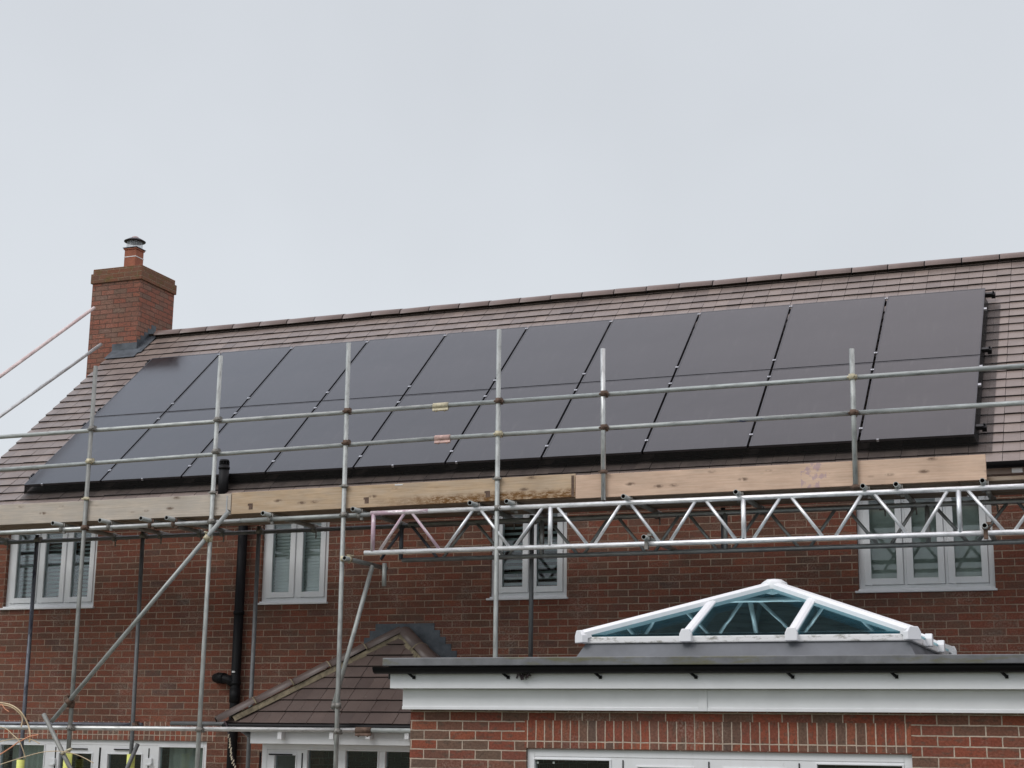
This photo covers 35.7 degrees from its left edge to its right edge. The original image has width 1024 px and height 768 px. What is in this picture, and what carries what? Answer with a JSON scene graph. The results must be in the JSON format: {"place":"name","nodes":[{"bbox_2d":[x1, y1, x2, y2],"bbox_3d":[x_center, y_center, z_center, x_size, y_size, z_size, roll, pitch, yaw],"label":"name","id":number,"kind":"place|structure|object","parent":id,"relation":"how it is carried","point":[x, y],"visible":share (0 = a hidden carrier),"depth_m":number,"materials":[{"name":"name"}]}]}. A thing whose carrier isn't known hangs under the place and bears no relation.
{"place":"outdoors","nodes":[
{"label":"outdoors","id":0,"kind":"place"},
{"bbox_2d":[0,702,93,764],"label":"wire tangle","id":1,"kind":"object","parent":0,"point":[17,710],"visible":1,"depth_m":17.06,"materials":[{"name":"plastic"}]},
{"bbox_2d":[0,0,1023,457],"label":"sky","id":2,"kind":"structure","parent":0,"point":[271,160],"materials":[{"name":"grey"}]},
{"label":"ground","id":3,"kind":"structure","parent":0,"visible":0},
{"bbox_2d":[0,236,1023,767],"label":"brick house","id":4,"kind":"structure","parent":3,"relation":"on","point":[966,598],"depth_m":18.30,"materials":[{"name":"brick"}]},
{"bbox_2d":[0,532,97,609],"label":"window","id":5,"kind":"structure","parent":4,"relation":"in","point":[65,599],"depth_m":19.65,"materials":[{"name":"plastic"}]},
{"bbox_2d":[0,738,206,767],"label":"patio door","id":6,"kind":"structure","parent":4,"relation":"in","point":[182,753],"depth_m":18.81,"materials":[{"name":"white plastic"}]},
{"bbox_2d":[223,721,235,767],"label":"dangling cord","id":7,"kind":"object","parent":4,"relation":"hanging from","point":[232,757],"visible":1,"depth_m":16.67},
{"bbox_2d":[258,522,329,604],"bbox_3d":[-2.496,2.032,18.468,0.925,1.062,0.217,-4,-13,21],"label":"window","id":8,"kind":"structure","parent":4,"relation":"in","point":[291,564],"depth_m":18.48,"materials":[{"name":"plastic"}]},
{"bbox_2d":[259,744,409,767],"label":"bay door","id":9,"kind":"structure","parent":4,"relation":"in","point":[270,752],"depth_m":16.74,"materials":[{"name":"white plastic"}]},
{"bbox_2d":[24,297,988,493],"bbox_3d":[-0.229,0.216,19.255,11.715,2.288,2.594,-4,-13,21],"label":"bird mesh","id":10,"kind":"object","parent":4,"relation":"attached to","point":[744,453],"visible":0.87,"depth_m":17.54,"materials":[{"name":"metal"}]},
{"bbox_2d":[28,423,986,485],"bbox_3d":[-0.696,0.834,18.056,11.707,0.204,0.279,-4,-13,21],"label":"mounting rail","id":11,"kind":"object","parent":4,"relation":"on","point":[983,427],"visible":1,"depth_m":16.51,"materials":[{"name":"black metal"}]},
{"bbox_2d":[486,513,567,600],"bbox_3d":[0.201,1.841,17.454,0.942,1.062,0.227,-4,-13,21],"label":"window","id":12,"kind":"structure","parent":4,"relation":"in","point":[559,591],"depth_m":17.40,"materials":[{"name":"plastic"}]},
{"bbox_2d":[83,364,982,425],"bbox_3d":[-0.385,0.277,19.019,11.582,0.378,0.475,-4,-13,21],"label":"mounting rail","id":13,"kind":"object","parent":4,"relation":"attached to","point":[979,384],"visible":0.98,"depth_m":18.78,"materials":[{"name":"black metal"}]},
{"bbox_2d":[24,412,163,486],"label":"solar panel","id":14,"kind":"object","parent":13,"relation":"attached to","point":[111,445],"visible":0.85,"depth_m":20.42,"materials":[{"name":"black glass"}]},
{"bbox_2d":[101,407,240,482],"bbox_3d":[-4.280,0.757,20.076,1.128,1.139,1.326,-4,-13,21],"label":"solar panel","id":15,"kind":"object","parent":13,"relation":"attached to","point":[179,440],"visible":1,"depth_m":19.99,"materials":[{"name":"black glass"}]},
{"bbox_2d":[182,401,319,477],"bbox_3d":[-3.203,0.681,19.669,1.128,1.139,1.326,-4,-13,21],"label":"solar panel","id":16,"kind":"object","parent":13,"relation":"attached to","point":[264,434],"visible":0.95,"depth_m":19.63,"materials":[{"name":"black glass"}]},
{"bbox_2d":[266,396,402,473],"bbox_3d":[-2.126,0.605,19.262,1.128,1.139,1.326,-4,-13,21],"label":"solar panel","id":17,"kind":"object","parent":13,"relation":"attached to","point":[321,430],"visible":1,"depth_m":19.19,"materials":[{"name":"black glass"}]},
{"bbox_2d":[354,390,488,468],"bbox_3d":[-1.049,0.528,18.855,1.128,1.139,1.326,-4,-13,21],"label":"solar panel","id":18,"kind":"object","parent":13,"relation":"attached to","point":[421,423],"visible":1,"depth_m":18.78,"materials":[{"name":"black glass"}]},
{"bbox_2d":[446,383,578,463],"bbox_3d":[0.028,0.451,18.447,1.128,1.139,1.326,-4,-13,21],"label":"solar panel","id":19,"kind":"object","parent":13,"relation":"attached to","point":[538,415],"visible":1,"depth_m":18.36,"materials":[{"name":"black glass"}]},
{"bbox_2d":[542,377,672,458],"bbox_3d":[1.105,0.375,18.040,1.128,1.139,1.326,-4,-13,21],"label":"solar panel","id":20,"kind":"object","parent":13,"relation":"attached to","point":[626,409],"visible":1,"depth_m":17.96,"materials":[{"name":"black glass"}]},
{"bbox_2d":[643,370,770,453],"bbox_3d":[2.182,0.298,17.633,1.128,1.139,1.326,-4,-13,21],"label":"solar panel","id":21,"kind":"object","parent":13,"relation":"attached to","point":[713,404],"visible":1,"depth_m":17.55,"materials":[{"name":"black glass"}]},
{"bbox_2d":[749,363,872,447],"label":"solar panel","id":22,"kind":"object","parent":13,"relation":"attached to","point":[818,397],"visible":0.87,"depth_m":17.15,"materials":[{"name":"black glass"}]},
{"bbox_2d":[860,355,979,442],"bbox_3d":[4.337,0.145,16.819,1.128,1.139,1.326,-4,-13,21],"label":"solar panel","id":23,"kind":"object","parent":13,"relation":"attached to","point":[926,390],"visible":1,"depth_m":16.74,"materials":[{"name":"black glass"}]},
{"bbox_2d":[96,346,991,412],"bbox_3d":[-0.256,0.084,19.362,11.707,0.375,0.489,-4,-13,21],"label":"mounting rail","id":24,"kind":"object","parent":4,"relation":"on","point":[988,349],"visible":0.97,"depth_m":17.53,"materials":[{"name":"black metal"}]},
{"bbox_2d":[94,353,220,416],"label":"solar panel","id":25,"kind":"object","parent":24,"relation":"attached to","point":[157,385],"visible":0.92,"depth_m":21.87,"materials":[{"name":"black glass"}]},
{"bbox_2d":[875,288,985,361],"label":"solar panel","id":26,"kind":"object","parent":24,"relation":"attached to","point":[944,324],"visible":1,"depth_m":18.20,"materials":[{"name":"black glass"}]},
{"bbox_2d":[145,291,995,364],"bbox_3d":[0.143,-0.592,20.545,11.707,0.375,0.489,-4,-13,21],"label":"mounting rail","id":27,"kind":"object","parent":4,"relation":"attached to","point":[992,295],"visible":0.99,"depth_m":18.70,"materials":[{"name":"black metal"}]},
{"bbox_2d":[166,346,292,411],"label":"solar panel","id":28,"kind":"object","parent":27,"relation":"attached to","point":[246,374],"visible":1,"depth_m":21.46,"materials":[{"name":"black glass"}]},
{"bbox_2d":[243,340,367,406],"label":"solar panel","id":29,"kind":"object","parent":27,"relation":"attached to","point":[306,373],"visible":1,"depth_m":21.04,"materials":[{"name":"black glass"}]},
{"bbox_2d":[322,334,445,400],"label":"solar panel","id":30,"kind":"object","parent":27,"relation":"attached to","point":[387,367],"visible":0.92,"depth_m":20.65,"materials":[{"name":"black glass"}]},
{"bbox_2d":[405,327,526,394],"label":"solar panel","id":31,"kind":"object","parent":27,"relation":"attached to","point":[461,361],"visible":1,"depth_m":20.24,"materials":[{"name":"black glass"}]},
{"bbox_2d":[491,320,611,388],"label":"solar panel","id":32,"kind":"object","parent":27,"relation":"attached to","point":[553,354],"visible":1,"depth_m":19.84,"materials":[{"name":"black glass"}]},
{"bbox_2d":[581,312,698,382],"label":"solar panel","id":33,"kind":"object","parent":27,"relation":"attached to","point":[645,347],"visible":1,"depth_m":19.43,"materials":[{"name":"black glass"}]},
{"bbox_2d":[675,304,790,375],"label":"solar panel","id":34,"kind":"object","parent":27,"relation":"attached to","point":[735,340],"visible":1,"depth_m":19.01,"materials":[{"name":"black glass"}]},
{"bbox_2d":[773,296,885,369],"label":"solar panel","id":35,"kind":"object","parent":27,"relation":"attached to","point":[825,333],"visible":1,"depth_m":18.62,"materials":[{"name":"black glass"}]},
{"bbox_2d":[855,496,997,592],"bbox_3d":[4.138,1.561,15.965,1.375,1.062,0.225,-4,-13,21],"label":"window","id":36,"kind":"structure","parent":4,"relation":"in","point":[947,568],"depth_m":15.95,"materials":[{"name":"plastic"}]},
{"bbox_2d":[372,579,1023,767],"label":"brick extension","id":37,"kind":"object","parent":3,"relation":"on","point":[780,672],"visible":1,"depth_m":12.22,"materials":[{"name":"red brick"}]},
{"bbox_2d":[527,748,912,767],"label":"french door","id":38,"kind":"structure","parent":37,"relation":"in","point":[616,758],"depth_m":12.04,"materials":[{"name":"white plastic"}]},
{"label":"patio","id":39,"kind":"structure","parent":0,"visible":0},
{"bbox_2d":[0,306,1023,767],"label":"scaffold","id":40,"kind":"object","parent":39,"relation":"on","point":[212,524],"visible":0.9,"depth_m":16.87,"materials":[{"name":"metal"}]},
{"bbox_2d":[16,760,24,767],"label":"foam sleeve","id":41,"kind":"object","parent":40,"relation":"attached to","point":[20,763],"visible":0.95,"depth_m":18.53,"materials":[{"name":"yellow plastic"}]},
{"bbox_2d":[0,525,101,530],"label":"deck board","id":42,"kind":"object","parent":40,"relation":"on","point":[33,528],"visible":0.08,"depth_m":18.68,"materials":[{"name":"brown wood"}]},
{"bbox_2d":[63,753,72,767],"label":"foam sleeve","id":43,"kind":"object","parent":40,"relation":"attached to","point":[69,755],"visible":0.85,"depth_m":17.16,"materials":[{"name":"yellow plastic"}]},
{"bbox_2d":[0,516,221,526],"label":"deck board","id":44,"kind":"object","parent":40,"relation":"on","point":[113,520],"visible":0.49,"depth_m":17.98,"materials":[{"name":"brown wood"}]},
{"bbox_2d":[0,494,231,524],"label":"toe board","id":45,"kind":"object","parent":40,"relation":"on","point":[127,509],"visible":1,"depth_m":17.66,"materials":[{"name":"wood"}]},
{"bbox_2d":[0,517,231,529],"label":"deck board","id":46,"kind":"object","parent":40,"relation":"on","point":[76,524],"visible":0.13,"depth_m":18.23,"materials":[{"name":"brown wood"}]},
{"bbox_2d":[126,754,134,767],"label":"foam sleeve","id":47,"kind":"object","parent":40,"relation":"attached to","point":[133,762],"visible":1,"depth_m":18.02,"materials":[{"name":"yellow plastic"}]},
{"bbox_2d":[6,523,255,534],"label":"deck board","id":48,"kind":"object","parent":40,"relation":"on","point":[234,524],"visible":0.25,"depth_m":18.51,"materials":[{"name":"brown wood"}]},
{"bbox_2d":[227,498,560,516],"bbox_3d":[-1.360,1.290,16.680,3.900,0.038,0.224,-4,-13,21],"label":"deck board","id":49,"kind":"object","parent":40,"relation":"on","point":[537,501],"visible":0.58,"depth_m":16.53,"materials":[{"name":"brown wood"}]},
{"bbox_2d":[228,502,561,518],"bbox_3d":[-1.277,1.338,16.891,3.900,0.038,0.224,-4,-13,21],"label":"deck board","id":50,"kind":"object","parent":40,"relation":"on","point":[239,517],"visible":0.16,"depth_m":17.19,"materials":[{"name":"brown wood"}]},
{"bbox_2d":[231,474,575,514],"bbox_3d":[-1.194,1.149,16.474,3.910,0.258,0.042,-4,-13,21],"label":"toe board","id":51,"kind":"object","parent":40,"relation":"on","point":[466,491],"visible":1,"depth_m":16.41,"materials":[{"name":"brown wood"}]},
{"bbox_2d":[251,509,582,524],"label":"deck board","id":52,"kind":"object","parent":40,"relation":"on","point":[418,516],"visible":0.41,"depth_m":17.26,"materials":[{"name":"brown wood"}]},
{"bbox_2d":[313,507,575,519],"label":"deck board","id":53,"kind":"object","parent":40,"relation":"on","point":[454,513],"visible":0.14,"depth_m":16.96,"materials":[{"name":"brown wood"}]},
{"bbox_2d":[364,484,1023,554],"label":"lattice beam","id":54,"kind":"structure","parent":40,"relation":"attached to","point":[958,490],"depth_m":15.17,"materials":[{"name":"metal"}]},
{"bbox_2d":[380,498,1023,561],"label":"lattice beam","id":55,"kind":"structure","parent":40,"relation":"attached to","point":[796,547],"depth_m":15.97,"materials":[{"name":"metal"}]},
{"bbox_2d":[555,481,959,502],"bbox_3d":[2.289,1.031,15.301,3.900,0.038,0.224,-4,-13,21],"label":"deck board","id":56,"kind":"object","parent":40,"relation":"on","point":[827,489],"visible":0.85,"depth_m":15.22,"materials":[{"name":"brown wood"}]},
{"bbox_2d":[568,484,960,502],"bbox_3d":[2.373,1.079,15.512,3.900,0.038,0.224,-4,-13,21],"label":"deck board","id":57,"kind":"object","parent":40,"relation":"on","point":[764,494],"visible":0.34,"depth_m":15.37,"materials":[{"name":"brown wood"}]},
{"bbox_2d":[574,491,964,508],"bbox_3d":[2.456,1.127,15.723,3.900,0.038,0.224,-4,-13,21],"label":"deck board","id":58,"kind":"object","parent":40,"relation":"on","point":[766,500],"visible":0.27,"depth_m":15.75,"materials":[{"name":"brown wood"}]},
{"bbox_2d":[579,491,967,511],"bbox_3d":[2.539,1.175,15.934,3.900,0.038,0.224,-4,-13,21],"label":"deck board","id":59,"kind":"object","parent":40,"relation":"on","point":[965,494],"visible":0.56,"depth_m":15.86,"materials":[{"name":"brown wood"}]},
{"bbox_2d":[576,454,986,498],"bbox_3d":[2.465,0.889,15.093,3.921,0.243,0.038,-4,-13,21],"label":"toe board","id":60,"kind":"object","parent":40,"relation":"on","point":[870,473],"visible":1,"depth_m":15.03,"materials":[{"name":"brown wood"}]},
{"bbox_2d":[959,475,1023,485],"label":"deck board","id":61,"kind":"object","parent":40,"relation":"on","point":[1006,480],"visible":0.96,"depth_m":14.42,"materials":[{"name":"brown wood"}]},
{"bbox_2d":[966,489,1023,492],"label":"deck board","id":62,"kind":"object","parent":40,"relation":"on","point":[999,490],"visible":0.24,"depth_m":14.95,"materials":[{"name":"brown wood"}]},
{"bbox_2d":[967,491,1023,496],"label":"deck board","id":63,"kind":"object","parent":40,"relation":"on","point":[1002,493],"visible":0.49,"depth_m":15.13,"materials":[{"name":"brown wood"}]}
]}

